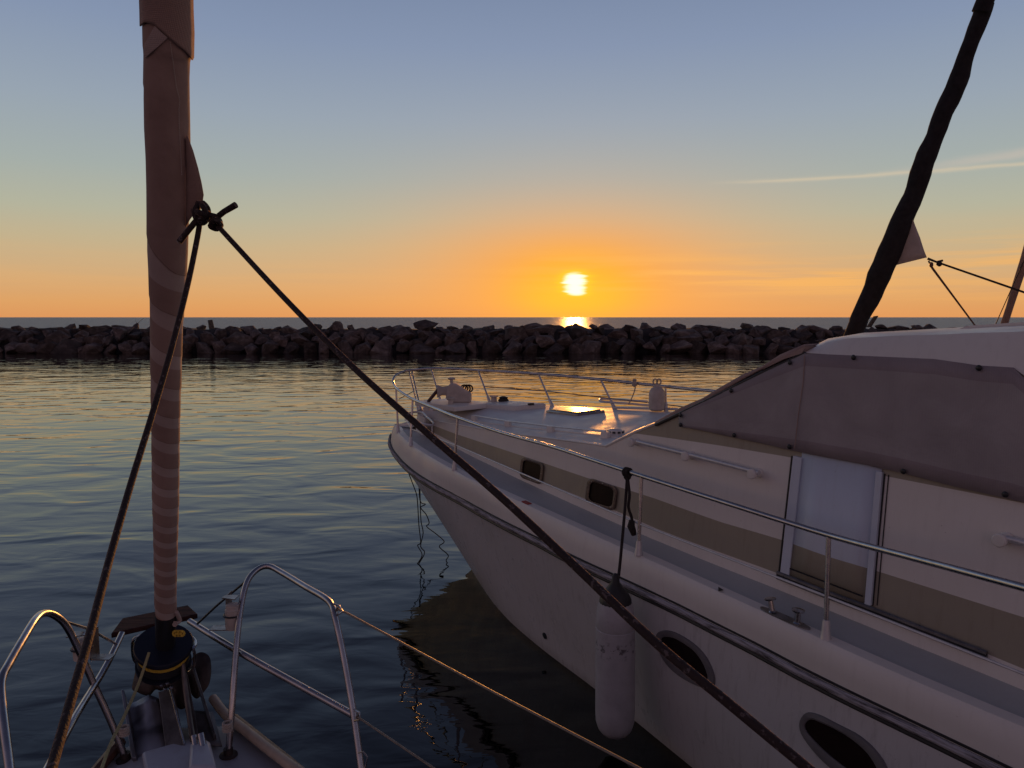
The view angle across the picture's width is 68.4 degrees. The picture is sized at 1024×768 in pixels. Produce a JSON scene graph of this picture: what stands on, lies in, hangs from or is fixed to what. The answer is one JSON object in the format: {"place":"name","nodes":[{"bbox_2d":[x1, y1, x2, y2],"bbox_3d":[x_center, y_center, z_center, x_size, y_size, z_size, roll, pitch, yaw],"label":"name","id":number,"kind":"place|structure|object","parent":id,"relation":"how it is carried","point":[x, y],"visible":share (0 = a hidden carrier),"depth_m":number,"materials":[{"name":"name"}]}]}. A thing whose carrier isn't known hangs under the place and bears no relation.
{"place":"outdoors","nodes":[
{"label":"outdoors","id":0,"kind":"place"},
{"bbox_2d":[0,352,781,767],"bbox_3d":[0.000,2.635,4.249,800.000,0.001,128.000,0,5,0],"label":"water","id":1,"kind":"structure","parent":0,"point":[290,464],"depth_m":9.56,"materials":[{"name":"blue liquid"}]},
{"bbox_2d":[4,342,17,352],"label":"boulder","id":2,"kind":"object","parent":1,"relation":"in","point":[9,347],"visible":0.59,"depth_m":62.93,"materials":[{"name":"stone"}]},
{"bbox_2d":[78,343,104,352],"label":"boulder","id":3,"kind":"object","parent":1,"relation":"in","point":[93,348],"visible":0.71,"depth_m":62.93,"materials":[{"name":"stone"}]},
{"bbox_2d":[0,0,367,767],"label":"sailboat","id":4,"kind":"object","parent":1,"relation":"on","point":[154,732],"visible":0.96,"depth_m":2.72,"materials":[{"name":"brown fabric"}]},
{"bbox_2d":[100,652,149,767],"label":"furling cord","id":5,"kind":"object","parent":4,"relation":"attached to","point":[123,716],"visible":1,"depth_m":2.68,"materials":[{"name":"fabric"}]},
{"bbox_2d":[132,652,210,708],"bbox_3d":[-1.459,1.297,3.152,0.327,0.223,0.370,0,5,0],"label":"anchor","id":6,"kind":"object","parent":4,"relation":"on","point":[203,666],"visible":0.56,"depth_m":3.20,"materials":[{"name":"metal"}]},
{"bbox_2d":[177,200,237,243],"bbox_3d":[-0.871,-0.467,2.166,0.175,0.131,0.072,0,5,0],"label":"clew knot","id":7,"kind":"object","parent":4,"relation":"attached to","point":[202,214],"visible":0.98,"depth_m":2.15,"materials":[{"name":"fabric"}]},
{"bbox_2d":[46,224,201,767],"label":"jib sheet","id":8,"kind":"object","parent":7,"relation":"hanging from","point":[64,723],"visible":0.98,"depth_m":1.56,"materials":[{"name":"fabric"}]},
{"bbox_2d":[214,223,814,767],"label":"jib sheet","id":9,"kind":"object","parent":7,"relation":"hanging from","point":[720,697],"visible":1,"depth_m":1.27,"materials":[{"name":"fabric"}]},
{"bbox_2d":[355,715,434,767],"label":"lifeline","id":10,"kind":"object","parent":4,"relation":"attached to","point":[395,742],"visible":1,"depth_m":2.51,"materials":[{"name":"metal"}]},
{"bbox_2d":[336,607,640,767],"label":"lifeline","id":11,"kind":"object","parent":4,"relation":"attached to","point":[516,704],"visible":1,"depth_m":2.25,"materials":[{"name":"metal"}]},
{"bbox_2d":[319,341,328,352],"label":"boulder","id":12,"kind":"object","parent":1,"relation":"in","point":[323,347],"visible":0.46,"depth_m":62.71,"materials":[{"name":"stone"}]},
{"bbox_2d":[621,339,636,353],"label":"boulder","id":13,"kind":"object","parent":1,"relation":"in","point":[629,346],"visible":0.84,"depth_m":63.04,"materials":[{"name":"stone"}]},
{"bbox_2d":[388,322,1023,767],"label":"motor yacht","id":14,"kind":"object","parent":1,"relation":"on","point":[822,560],"visible":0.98,"depth_m":4.51,"materials":[{"name":"white plastic"}]},
{"bbox_2d":[409,475,422,563],"bbox_3d":[-1.214,1.698,9.522,0.100,0.981,0.781,-1,5,-13],"label":"mooring line","id":15,"kind":"object","parent":14,"relation":"hanging from","point":[418,519],"visible":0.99,"depth_m":9.53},
{"bbox_2d":[520,458,543,483],"bbox_3d":[0.182,0.834,7.261,0.042,0.217,0.488,-3,6,-27],"label":"window","id":16,"kind":"structure","parent":14,"relation":"in","point":[530,467],"depth_m":7.25,"materials":[{"name":"black glass"}]},
{"bbox_2d":[585,479,616,509],"bbox_3d":[0.729,0.913,6.226,0.042,0.218,0.442,-3,6,-29],"label":"window","id":17,"kind":"structure","parent":14,"relation":"in","point":[600,493],"depth_m":6.21,"materials":[{"name":"black glass"}]},
{"bbox_2d":[617,467,635,578],"bbox_3d":[0.812,0.982,5.322,0.122,0.726,0.447,1,5,15],"label":"fender line","id":18,"kind":"object","parent":14,"relation":"hanging from","point":[631,522],"visible":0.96,"depth_m":5.37,"materials":[{"name":"fabric"}]},
{"bbox_2d":[595,573,634,738],"bbox_3d":[0.715,1.874,5.206,0.277,1.156,0.274,0,5,0],"label":"fender","id":19,"kind":"object","parent":18,"relation":"hanging from","point":[615,677],"visible":0.84,"depth_m":5.10,"materials":[{"name":"plastic"}]},
{"bbox_2d":[649,378,664,410],"bbox_3d":[1.547,0.112,8.041,0.168,0.346,0.168,0,5,0],"label":"gas cylinder","id":20,"kind":"object","parent":14,"relation":"on","point":[656,397],"visible":1,"depth_m":7.98,"materials":[{"name":"metal"}]},
{"bbox_2d":[778,453,888,605],"bbox_3d":[1.885,0.829,4.449,0.095,0.805,0.650,-3,6,-34],"label":"door","id":21,"kind":"structure","parent":14,"relation":"in","point":[835,496],"depth_m":4.42,"materials":[{"name":"white plastic"}]},
{"bbox_2d":[707,341,727,352],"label":"boulder","id":22,"kind":"object","parent":1,"relation":"in","point":[715,347],"visible":0.94,"depth_m":62.91,"materials":[{"name":"stone"}]},
{"bbox_2d":[843,0,994,335],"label":"sailboat","id":23,"kind":"object","parent":1,"relation":"on","point":[901,243],"visible":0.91,"depth_m":8.39,"materials":[{"name":"black fabric"}]},
{"bbox_2d":[928,261,974,324],"bbox_3d":[4.923,-0.864,8.227,0.064,1.002,0.751,-5,7,-44],"label":"jib sheet","id":24,"kind":"object","parent":23,"relation":"hanging from","point":[944,284],"visible":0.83,"depth_m":8.32,"materials":[{"name":"black fabric"}]},
{"bbox_2d":[927,257,1023,292],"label":"jib sheet","id":25,"kind":"object","parent":23,"relation":"attached to","point":[939,263],"visible":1,"depth_m":8.18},
{"bbox_2d":[995,246,1023,323],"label":"sailboat","id":26,"kind":"object","parent":1,"relation":"on","point":[1016,284],"visible":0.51,"depth_m":12.16,"materials":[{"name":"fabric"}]},
{"bbox_2d":[0,328,923,352],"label":"rock breakwater","id":27,"kind":"object","parent":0,"point":[380,335],"visible":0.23,"depth_m":65.72,"materials":[{"name":"stone"}]},
{"bbox_2d":[0,329,20,342],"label":"boulder","id":28,"kind":"object","parent":27,"relation":"on","point":[5,334],"visible":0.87,"depth_m":65.22,"materials":[{"name":"stone"}]},
{"bbox_2d":[17,330,32,342],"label":"boulder","id":29,"kind":"object","parent":27,"relation":"on","point":[24,336],"visible":0.59,"depth_m":64.89,"materials":[{"name":"stone"}]},
{"bbox_2d":[14,343,36,353],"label":"boulder","id":30,"kind":"object","parent":27,"relation":"on","point":[27,348],"visible":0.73,"depth_m":62.45,"materials":[{"name":"stone"}]},
{"bbox_2d":[33,342,56,352],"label":"boulder","id":31,"kind":"object","parent":27,"relation":"on","point":[48,347],"visible":0.6,"depth_m":62.86,"materials":[{"name":"stone"}]},
{"bbox_2d":[44,330,70,343],"bbox_3d":[-38.987,-3.733,64.559,2.006,1.677,1.208,-17,15,-42],"label":"boulder","id":32,"kind":"object","parent":27,"relation":"on","point":[58,336],"visible":0.59,"depth_m":64.22,"materials":[{"name":"stone"}]},
{"bbox_2d":[50,339,81,353],"bbox_3d":[-37.346,-2.900,63.094,2.387,1.762,1.658,8,5,12],"label":"boulder","id":33,"kind":"object","parent":27,"relation":"on","point":[66,346],"visible":0.56,"depth_m":62.70,"materials":[{"name":"stone"}]},
{"bbox_2d":[77,326,107,335],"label":"boulder","id":34,"kind":"object","parent":27,"relation":"on","point":[92,330],"visible":0.69,"depth_m":65.90,"materials":[{"name":"stone"}]},
{"bbox_2d":[83,334,104,344],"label":"boulder","id":35,"kind":"object","parent":27,"relation":"on","point":[98,338],"visible":0.58,"depth_m":64.42,"materials":[{"name":"stone"}]},
{"bbox_2d":[102,335,112,347],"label":"boulder","id":36,"kind":"object","parent":27,"relation":"on","point":[107,341],"visible":0.89,"depth_m":63.56,"materials":[{"name":"stone"}]},
{"bbox_2d":[103,343,117,352],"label":"boulder","id":37,"kind":"object","parent":27,"relation":"on","point":[111,348],"visible":0.73,"depth_m":63.33,"materials":[{"name":"stone"}]},
{"bbox_2d":[112,327,127,342],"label":"boulder","id":38,"kind":"object","parent":27,"relation":"on","point":[119,334],"visible":0.97,"depth_m":64.74,"materials":[{"name":"stone"}]},
{"bbox_2d":[118,341,132,352],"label":"boulder","id":39,"kind":"object","parent":27,"relation":"on","point":[124,347],"visible":0.69,"depth_m":63.16,"materials":[{"name":"stone"}]},
{"bbox_2d":[127,332,142,340],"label":"boulder","id":40,"kind":"object","parent":27,"relation":"on","point":[135,336],"visible":0.88,"depth_m":64.82,"materials":[{"name":"stone"}]},
{"bbox_2d":[132,341,149,352],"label":"boulder","id":41,"kind":"object","parent":27,"relation":"on","point":[142,347],"visible":0.68,"depth_m":62.87,"materials":[{"name":"stone"}]},
{"bbox_2d":[182,339,191,352],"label":"boulder","id":42,"kind":"object","parent":27,"relation":"on","point":[187,347],"visible":0.3,"depth_m":63.19,"materials":[{"name":"stone"}]},
{"bbox_2d":[183,334,197,348],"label":"boulder","id":43,"kind":"object","parent":27,"relation":"on","point":[192,338],"visible":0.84,"depth_m":63.76,"materials":[{"name":"stone"}]},
{"bbox_2d":[195,342,213,352],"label":"boulder","id":44,"kind":"object","parent":27,"relation":"on","point":[202,347],"visible":0.68,"depth_m":63.00,"materials":[{"name":"stone"}]},
{"bbox_2d":[200,332,218,345],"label":"boulder","id":45,"kind":"object","parent":27,"relation":"on","point":[208,338],"visible":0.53,"depth_m":63.97,"materials":[{"name":"stone"}]},
{"bbox_2d":[211,340,225,352],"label":"boulder","id":46,"kind":"object","parent":27,"relation":"on","point":[219,346],"visible":0.6,"depth_m":63.26,"materials":[{"name":"stone"}]},
{"bbox_2d":[221,342,244,352],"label":"boulder","id":47,"kind":"object","parent":27,"relation":"on","point":[232,347],"visible":0.75,"depth_m":63.26,"materials":[{"name":"stone"}]},
{"bbox_2d":[226,332,253,345],"bbox_3d":[-23.396,-3.615,64.463,2.272,1.517,1.521,13,-12,-35],"label":"boulder","id":48,"kind":"object","parent":27,"relation":"on","point":[241,339],"visible":0.77,"depth_m":63.96,"materials":[{"name":"stone"}]},
{"bbox_2d":[244,343,258,353],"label":"boulder","id":49,"kind":"object","parent":27,"relation":"on","point":[251,348],"visible":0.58,"depth_m":62.58,"materials":[{"name":"stone"}]},
{"bbox_2d":[254,334,270,346],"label":"boulder","id":50,"kind":"object","parent":27,"relation":"on","point":[261,340],"visible":0.75,"depth_m":64.09,"materials":[{"name":"stone"}]},
{"bbox_2d":[261,340,278,352],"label":"boulder","id":51,"kind":"object","parent":27,"relation":"on","point":[270,346],"visible":0.74,"depth_m":63.19,"materials":[{"name":"stone"}]},
{"bbox_2d":[273,335,287,347],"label":"boulder","id":52,"kind":"object","parent":27,"relation":"on","point":[281,340],"visible":0.74,"depth_m":63.89,"materials":[{"name":"stone"}]},
{"bbox_2d":[280,326,299,333],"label":"boulder","id":53,"kind":"object","parent":27,"relation":"on","point":[287,329],"visible":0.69,"depth_m":66.14,"materials":[{"name":"stone"}]},
{"bbox_2d":[283,342,299,352],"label":"boulder","id":54,"kind":"object","parent":27,"relation":"on","point":[292,347],"visible":0.75,"depth_m":63.30,"materials":[{"name":"stone"}]},
{"bbox_2d":[291,333,312,346],"bbox_3d":[-18.068,-3.690,64.625,2.017,1.255,1.362,13,6,-28],"label":"boulder","id":55,"kind":"object","parent":27,"relation":"on","point":[299,339],"visible":0.73,"depth_m":64.06,"materials":[{"name":"stone"}]},
{"bbox_2d":[304,342,316,352],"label":"boulder","id":56,"kind":"object","parent":27,"relation":"on","point":[309,347],"visible":0.88,"depth_m":63.46,"materials":[{"name":"stone"}]},
{"bbox_2d":[328,332,341,349],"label":"boulder","id":57,"kind":"object","parent":27,"relation":"on","point":[334,338],"visible":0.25,"depth_m":63.86,"materials":[{"name":"stone"}]},
{"bbox_2d":[337,340,353,352],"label":"boulder","id":58,"kind":"object","parent":27,"relation":"on","point":[344,346],"visible":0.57,"depth_m":63.15,"materials":[{"name":"stone"}]},
{"bbox_2d":[340,333,361,347],"bbox_3d":[-13.833,-3.702,64.555,2.242,1.229,0.994,-5,11,-27],"label":"boulder","id":59,"kind":"object","parent":27,"relation":"on","point":[353,340],"visible":0.8,"depth_m":64.29,"materials":[{"name":"stone"}]},
{"bbox_2d":[354,341,371,352],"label":"boulder","id":60,"kind":"object","parent":27,"relation":"on","point":[365,347],"visible":0.65,"depth_m":62.86,"materials":[{"name":"stone"}]},
{"bbox_2d":[364,333,378,345],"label":"boulder","id":61,"kind":"object","parent":27,"relation":"on","point":[371,338],"visible":0.72,"depth_m":63.86,"materials":[{"name":"stone"}]},
{"bbox_2d":[370,340,392,352],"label":"boulder","id":62,"kind":"object","parent":27,"relation":"on","point":[382,346],"visible":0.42,"depth_m":63.05,"materials":[{"name":"stone"}]},
{"bbox_2d":[378,326,394,334],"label":"boulder","id":63,"kind":"object","parent":27,"relation":"on","point":[386,330],"visible":0.81,"depth_m":66.02,"materials":[{"name":"stone"}]},
{"bbox_2d":[391,326,414,342],"bbox_3d":[-9.734,-4.147,65.361,2.451,1.831,1.611,23,5,31],"label":"boulder","id":64,"kind":"object","parent":27,"relation":"on","point":[399,333],"visible":0.78,"depth_m":64.86,"materials":[{"name":"stone"}]},
{"bbox_2d":[396,341,412,352],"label":"boulder","id":65,"kind":"object","parent":27,"relation":"on","point":[403,346],"visible":0.88,"depth_m":62.92,"materials":[{"name":"stone"}]},
{"bbox_2d":[409,343,434,353],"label":"boulder","id":66,"kind":"object","parent":27,"relation":"on","point":[419,348],"visible":0.63,"depth_m":63.05,"materials":[{"name":"stone"}]},
{"bbox_2d":[413,320,438,330],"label":"boulder","id":67,"kind":"object","parent":27,"relation":"on","point":[425,325],"visible":0.9,"depth_m":66.03,"materials":[{"name":"stone"}]},
{"bbox_2d":[424,333,441,347],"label":"boulder","id":68,"kind":"object","parent":27,"relation":"on","point":[433,341],"visible":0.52,"depth_m":64.04,"materials":[{"name":"stone"}]},
{"bbox_2d":[444,333,456,345],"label":"boulder","id":69,"kind":"object","parent":27,"relation":"on","point":[450,338],"visible":0.82,"depth_m":63.88,"materials":[{"name":"stone"}]},
{"bbox_2d":[444,340,465,353],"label":"boulder","id":70,"kind":"object","parent":27,"relation":"on","point":[457,348],"visible":0.81,"depth_m":62.92,"materials":[{"name":"stone"}]},
{"bbox_2d":[453,337,476,348],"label":"boulder","id":71,"kind":"object","parent":27,"relation":"on","point":[465,340],"visible":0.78,"depth_m":63.92,"materials":[{"name":"stone"}]},
{"bbox_2d":[467,341,477,352],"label":"boulder","id":72,"kind":"object","parent":27,"relation":"on","point":[472,346],"visible":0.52,"depth_m":63.61,"materials":[{"name":"stone"}]},
{"bbox_2d":[482,339,502,352],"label":"boulder","id":73,"kind":"object","parent":27,"relation":"on","point":[490,346],"visible":0.81,"depth_m":62.97,"materials":[{"name":"stone"}]},
{"bbox_2d":[503,340,522,352],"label":"boulder","id":74,"kind":"object","parent":27,"relation":"on","point":[514,347],"visible":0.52,"depth_m":63.01,"materials":[{"name":"stone"}]},
{"bbox_2d":[504,326,527,340],"bbox_3d":[0.421,-4.163,65.465,2.405,1.386,1.492,15,-20,-24],"label":"boulder","id":75,"kind":"object","parent":27,"relation":"on","point":[510,332],"visible":0.75,"depth_m":64.84,"materials":[{"name":"stone"}]},
{"bbox_2d":[522,336,536,348],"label":"boulder","id":76,"kind":"object","parent":27,"relation":"on","point":[527,340],"visible":0.56,"depth_m":63.99,"materials":[{"name":"stone"}]},
{"bbox_2d":[523,342,537,352],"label":"boulder","id":77,"kind":"object","parent":27,"relation":"on","point":[531,347],"visible":0.64,"depth_m":62.88,"materials":[{"name":"stone"}]},
{"bbox_2d":[531,324,556,333],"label":"boulder","id":78,"kind":"object","parent":27,"relation":"on","point":[546,329],"visible":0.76,"depth_m":65.91,"materials":[{"name":"stone"}]},
{"bbox_2d":[536,335,555,348],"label":"boulder","id":79,"kind":"object","parent":27,"relation":"on","point":[545,341],"visible":0.88,"depth_m":63.69,"materials":[{"name":"stone"}]},
{"bbox_2d":[556,333,572,349],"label":"boulder","id":80,"kind":"object","parent":27,"relation":"on","point":[565,341],"visible":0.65,"depth_m":63.66,"materials":[{"name":"stone"}]},
{"bbox_2d":[569,343,584,352],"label":"boulder","id":81,"kind":"object","parent":27,"relation":"on","point":[576,348],"visible":0.68,"depth_m":63.01,"materials":[{"name":"stone"}]},
{"bbox_2d":[570,327,587,338],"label":"boulder","id":82,"kind":"object","parent":27,"relation":"on","point":[576,332],"visible":0.73,"depth_m":64.85,"materials":[{"name":"stone"}]},
{"bbox_2d":[573,335,593,343],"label":"boulder","id":83,"kind":"object","parent":27,"relation":"on","point":[580,340],"visible":0.48,"depth_m":63.83,"materials":[{"name":"stone"}]},
{"bbox_2d":[582,339,600,352],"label":"boulder","id":84,"kind":"object","parent":27,"relation":"on","point":[591,346],"visible":0.57,"depth_m":63.00,"materials":[{"name":"stone"}]},
{"bbox_2d":[607,329,627,338],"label":"boulder","id":85,"kind":"object","parent":27,"relation":"on","point":[619,333],"visible":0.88,"depth_m":65.16,"materials":[{"name":"stone"}]},
{"bbox_2d":[630,328,642,340],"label":"boulder","id":86,"kind":"object","parent":27,"relation":"on","point":[634,332],"visible":0.66,"depth_m":65.00,"materials":[{"name":"stone"}]},
{"bbox_2d":[649,335,663,351],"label":"boulder","id":87,"kind":"object","parent":27,"relation":"on","point":[656,341],"visible":0.65,"depth_m":63.63,"materials":[{"name":"stone"}]},
{"bbox_2d":[662,336,679,344],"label":"boulder","id":88,"kind":"object","parent":27,"relation":"on","point":[670,340],"visible":0.6,"depth_m":64.21,"materials":[{"name":"stone"}]},
{"bbox_2d":[669,340,691,352],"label":"boulder","id":89,"kind":"object","parent":27,"relation":"on","point":[682,346],"visible":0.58,"depth_m":63.09,"materials":[{"name":"stone"}]},
{"bbox_2d":[673,329,701,336],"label":"boulder","id":90,"kind":"object","parent":27,"relation":"on","point":[681,332],"visible":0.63,"depth_m":64.86,"materials":[{"name":"stone"}]},
{"bbox_2d":[677,333,702,342],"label":"boulder","id":91,"kind":"object","parent":27,"relation":"on","point":[694,336],"visible":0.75,"depth_m":63.67,"materials":[{"name":"stone"}]},
{"bbox_2d":[688,340,708,352],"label":"boulder","id":92,"kind":"object","parent":27,"relation":"on","point":[699,347],"visible":0.66,"depth_m":63.41,"materials":[{"name":"stone"}]},
{"bbox_2d":[715,334,729,345],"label":"boulder","id":93,"kind":"object","parent":27,"relation":"on","point":[722,339],"visible":0.61,"depth_m":63.75,"materials":[{"name":"stone"}]},
{"bbox_2d":[725,343,742,352],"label":"boulder","id":94,"kind":"object","parent":27,"relation":"on","point":[733,348],"visible":0.59,"depth_m":62.86,"materials":[{"name":"stone"}]},
{"bbox_2d":[729,333,752,345],"bbox_3d":[19.584,-3.448,64.520,1.841,1.445,3.090,12,-11,-10],"label":"boulder","id":95,"kind":"object","parent":27,"relation":"on","point":[743,339],"visible":0.54,"depth_m":63.40,"materials":[{"name":"stone"}]},
{"bbox_2d":[742,344,759,353],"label":"boulder","id":96,"kind":"object","parent":27,"relation":"on","point":[751,349],"visible":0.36,"depth_m":62.35,"materials":[{"name":"stone"}]},
{"bbox_2d":[752,337,765,346],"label":"boulder","id":97,"kind":"object","parent":27,"relation":"on","point":[760,341],"visible":0.88,"depth_m":63.79,"materials":[{"name":"stone"}]},
{"bbox_2d":[749,325,770,335],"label":"boulder","id":98,"kind":"object","parent":27,"relation":"on","point":[762,330],"visible":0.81,"depth_m":65.90,"materials":[{"name":"stone"}]},
{"bbox_2d":[763,343,778,352],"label":"boulder","id":99,"kind":"object","parent":27,"relation":"on","point":[771,347],"visible":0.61,"depth_m":62.95,"materials":[{"name":"stone"}]},
{"bbox_2d":[766,330,782,339],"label":"boulder","id":100,"kind":"object","parent":27,"relation":"on","point":[770,335],"visible":0.8,"depth_m":64.99,"materials":[{"name":"stone"}]},
{"bbox_2d":[770,343,795,352],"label":"boulder","id":101,"kind":"object","parent":27,"relation":"on","point":[782,348],"visible":0.23,"depth_m":62.95,"materials":[{"name":"stone"}]},
{"bbox_2d":[779,335,799,345],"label":"boulder","id":102,"kind":"object","parent":27,"relation":"on","point":[786,340],"visible":0.49,"depth_m":63.99,"materials":[{"name":"stone"}]},
{"bbox_2d":[794,330,812,342],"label":"boulder","id":103,"kind":"object","parent":27,"relation":"on","point":[806,335],"visible":0.75,"depth_m":65.13,"materials":[{"name":"stone"}]},
{"bbox_2d":[807,325,833,336],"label":"boulder","id":104,"kind":"object","parent":27,"relation":"on","point":[814,329],"visible":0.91,"depth_m":65.72,"materials":[{"name":"stone"}]},
{"bbox_2d":[0,317,1023,329],"bbox_3d":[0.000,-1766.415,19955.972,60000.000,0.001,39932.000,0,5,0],"label":"sea","id":105,"kind":"structure","parent":0,"point":[794,323],"depth_m":532.29,"materials":[{"name":"grey liquid"}]},
{"bbox_2d":[0,0,1023,316],"label":"sky","id":106,"kind":"structure","parent":0,"point":[377,158],"materials":[{"name":"orange"}]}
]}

